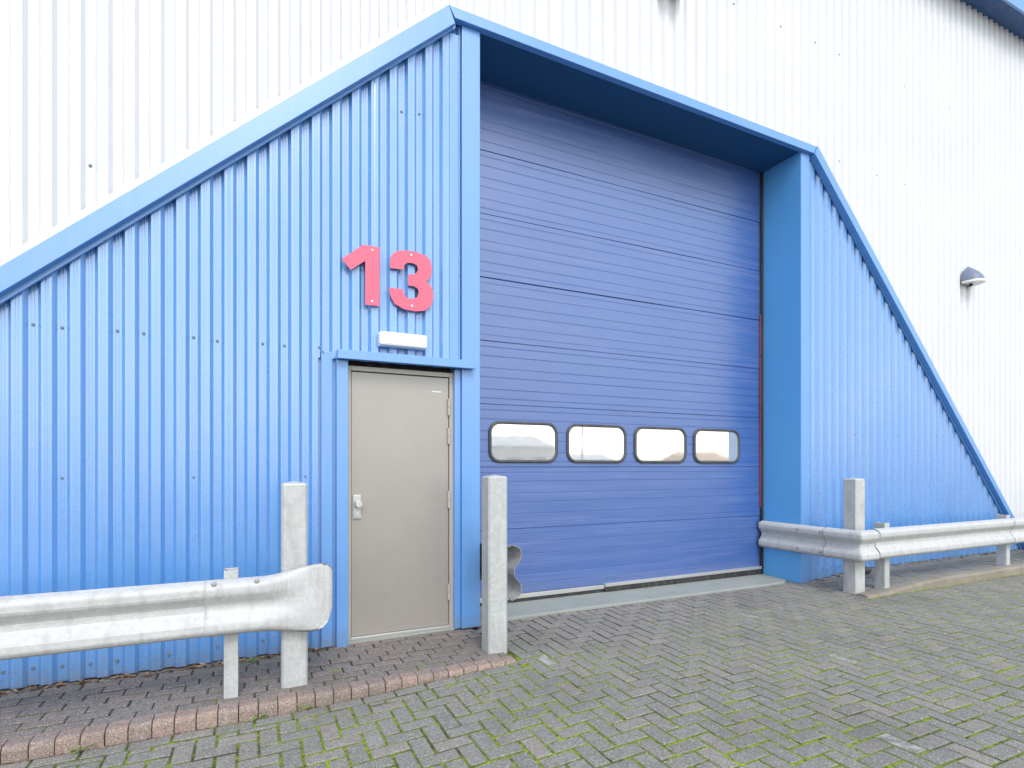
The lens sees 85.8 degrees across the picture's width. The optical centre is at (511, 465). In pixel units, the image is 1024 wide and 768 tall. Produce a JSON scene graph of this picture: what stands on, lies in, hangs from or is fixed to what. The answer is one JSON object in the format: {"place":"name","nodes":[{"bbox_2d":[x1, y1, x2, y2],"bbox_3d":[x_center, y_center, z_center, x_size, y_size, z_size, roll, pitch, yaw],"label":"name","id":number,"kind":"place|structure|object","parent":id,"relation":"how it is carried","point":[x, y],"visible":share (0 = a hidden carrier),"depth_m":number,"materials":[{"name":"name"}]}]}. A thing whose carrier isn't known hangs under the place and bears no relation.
{"place":"outdoors","nodes":[
{"label":"outdoors","id":0,"kind":"place"},
{"bbox_2d":[0,628,507,739],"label":"pavement","id":1,"kind":"structure","parent":0,"point":[56,716],"depth_m":3.49,"materials":[{"name":"grey brick"}]},
{"bbox_2d":[0,563,331,698],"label":"guardrail","id":2,"kind":"object","parent":1,"relation":"on","point":[231,606],"visible":0.98,"depth_m":3.08,"materials":[{"name":"metal"}]},
{"bbox_2d":[281,481,307,687],"bbox_3d":[-1.385,0.813,3.498,0.152,1.431,0.152,0,0,-25],"label":"steel bollard","id":3,"kind":"object","parent":1,"relation":"on","point":[294,555],"visible":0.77,"depth_m":3.43,"materials":[{"name":"grey metal"}]},
{"bbox_2d":[482,475,506,653],"bbox_3d":[-0.130,0.793,4.096,0.152,1.453,0.152,0,0,-25],"label":"steel bollard","id":4,"kind":"object","parent":1,"relation":"on","point":[494,563],"visible":0.92,"depth_m":4.03,"materials":[{"name":"grey metal"}]},
{"bbox_2d":[480,542,521,600],"bbox_3d":[-0.183,0.825,4.683,0.120,0.430,0.960,0,0,-25],"label":"guardrail","id":5,"kind":"object","parent":4,"relation":"attached to","point":[514,556],"visible":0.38,"depth_m":4.32,"materials":[{"name":"metal"}]},
{"bbox_2d":[0,0,1023,688],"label":"industrial building","id":6,"kind":"structure","parent":0,"point":[698,310],"depth_m":5.11,"materials":[{"name":"blue metal"}]},
{"bbox_2d":[342,245,379,305],"bbox_3d":[-1.168,-1.469,4.242,0.284,0.458,0.050,0,0,-25],"label":"number one","id":7,"kind":"object","parent":6,"relation":"attached to","point":[369,255],"visible":1,"depth_m":4.25,"materials":[{"name":"red plastic"}]},
{"bbox_2d":[348,360,453,644],"bbox_3d":[-0.916,0.290,4.505,0.865,2.260,0.262,0,0,-25],"label":"side door","id":8,"kind":"structure","parent":6,"relation":"in","point":[400,417],"depth_m":4.44,"materials":[{"name":"grey metal"}]},
{"bbox_2d":[378,331,426,350],"bbox_3d":[-0.863,-0.986,4.349,0.380,0.108,0.087,0,0,-25],"label":"bulkhead lamp","id":9,"kind":"object","parent":6,"relation":"attached to","point":[402,340],"visible":1,"depth_m":4.31,"materials":[{"name":"white plastic"}]},
{"bbox_2d":[389,250,432,311],"bbox_3d":[-0.811,-1.472,4.408,0.357,0.477,0.050,0,0,-25],"label":"number three","id":10,"kind":"object","parent":6,"relation":"attached to","point":[422,300],"visible":1,"depth_m":4.40,"materials":[{"name":"red plastic"}]},
{"bbox_2d":[480,80,761,605],"bbox_3d":[1.273,-1.210,5.998,3.995,5.100,0.110,0,0,-25],"label":"sectional door","id":11,"kind":"structure","parent":6,"relation":"in","point":[620,266],"depth_m":5.89,"materials":[{"name":"blue metal"}]},
{"bbox_2d":[961,266,985,285],"bbox_3d":[6.487,-2.672,7.708,0.310,0.295,0.225,0,0,-25],"label":"wall lamp","id":12,"kind":"object","parent":6,"relation":"attached to","point":[972,276],"visible":1,"depth_m":7.67,"materials":[{"name":"grey metal"}]},
{"bbox_2d":[0,574,1023,767],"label":"yard paving","id":13,"kind":"structure","parent":0,"point":[735,605],"depth_m":3.26,"materials":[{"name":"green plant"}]},
{"bbox_2d":[69,744,93,753],"bbox_3d":[-2.201,1.440,2.821,0.064,0.039,0.107,0,0,23],"label":"weed","id":14,"kind":"object","parent":13,"relation":"on","point":[80,748],"visible":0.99,"depth_m":2.80,"materials":[{"name":"green plant"}]},
{"bbox_2d":[252,713,267,720],"bbox_3d":[-1.451,1.444,3.170,0.091,0.030,0.065,0,0,-25],"label":"weed","id":15,"kind":"object","parent":13,"relation":"on","point":[260,715],"visible":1,"depth_m":3.17,"materials":[{"name":"green plant"}]},
{"bbox_2d":[0,552,995,764],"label":"leaf litter","id":16,"kind":"object","parent":13,"relation":"on","point":[124,675],"visible":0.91,"depth_m":3.58,"materials":[{"name":"brown plant"}]},
{"bbox_2d":[857,562,1023,597],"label":"kerb","id":17,"kind":"structure","parent":13,"relation":"on","point":[946,579],"depth_m":6.29,"materials":[{"name":"concrete"}]},
{"bbox_2d":[803,549,1023,594],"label":"pavement","id":18,"kind":"structure","parent":0,"point":[905,572],"depth_m":6.87,"materials":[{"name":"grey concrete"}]},
{"bbox_2d":[843,478,864,593],"bbox_3d":[3.661,0.819,5.892,0.152,1.382,0.152,0,0,-25],"label":"steel bollard","id":19,"kind":"object","parent":18,"relation":"on","point":[853,519],"visible":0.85,"depth_m":5.84,"materials":[{"name":"grey metal"}]},
{"bbox_2d":[865,566,871,574],"bbox_3d":[4.224,1.264,6.629,0.172,0.122,0.170,0,0,-25],"label":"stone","id":20,"kind":"object","parent":18,"relation":"on","point":[868,570],"visible":0.35,"depth_m":6.57,"materials":[{"name":"grey stone"}]},
{"bbox_2d":[758,514,1023,588],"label":"guardrail","id":21,"kind":"object","parent":18,"relation":"on","point":[880,544],"visible":0.88,"depth_m":6.16,"materials":[{"name":"metal"}]},
{"label":"ground","id":22,"kind":"structure","parent":0,"visible":0},
{"bbox_2d":[0,656,516,764],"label":"kerb","id":23,"kind":"structure","parent":22,"relation":"on","point":[23,748],"depth_m":3.09,"materials":[{"name":"concrete"}]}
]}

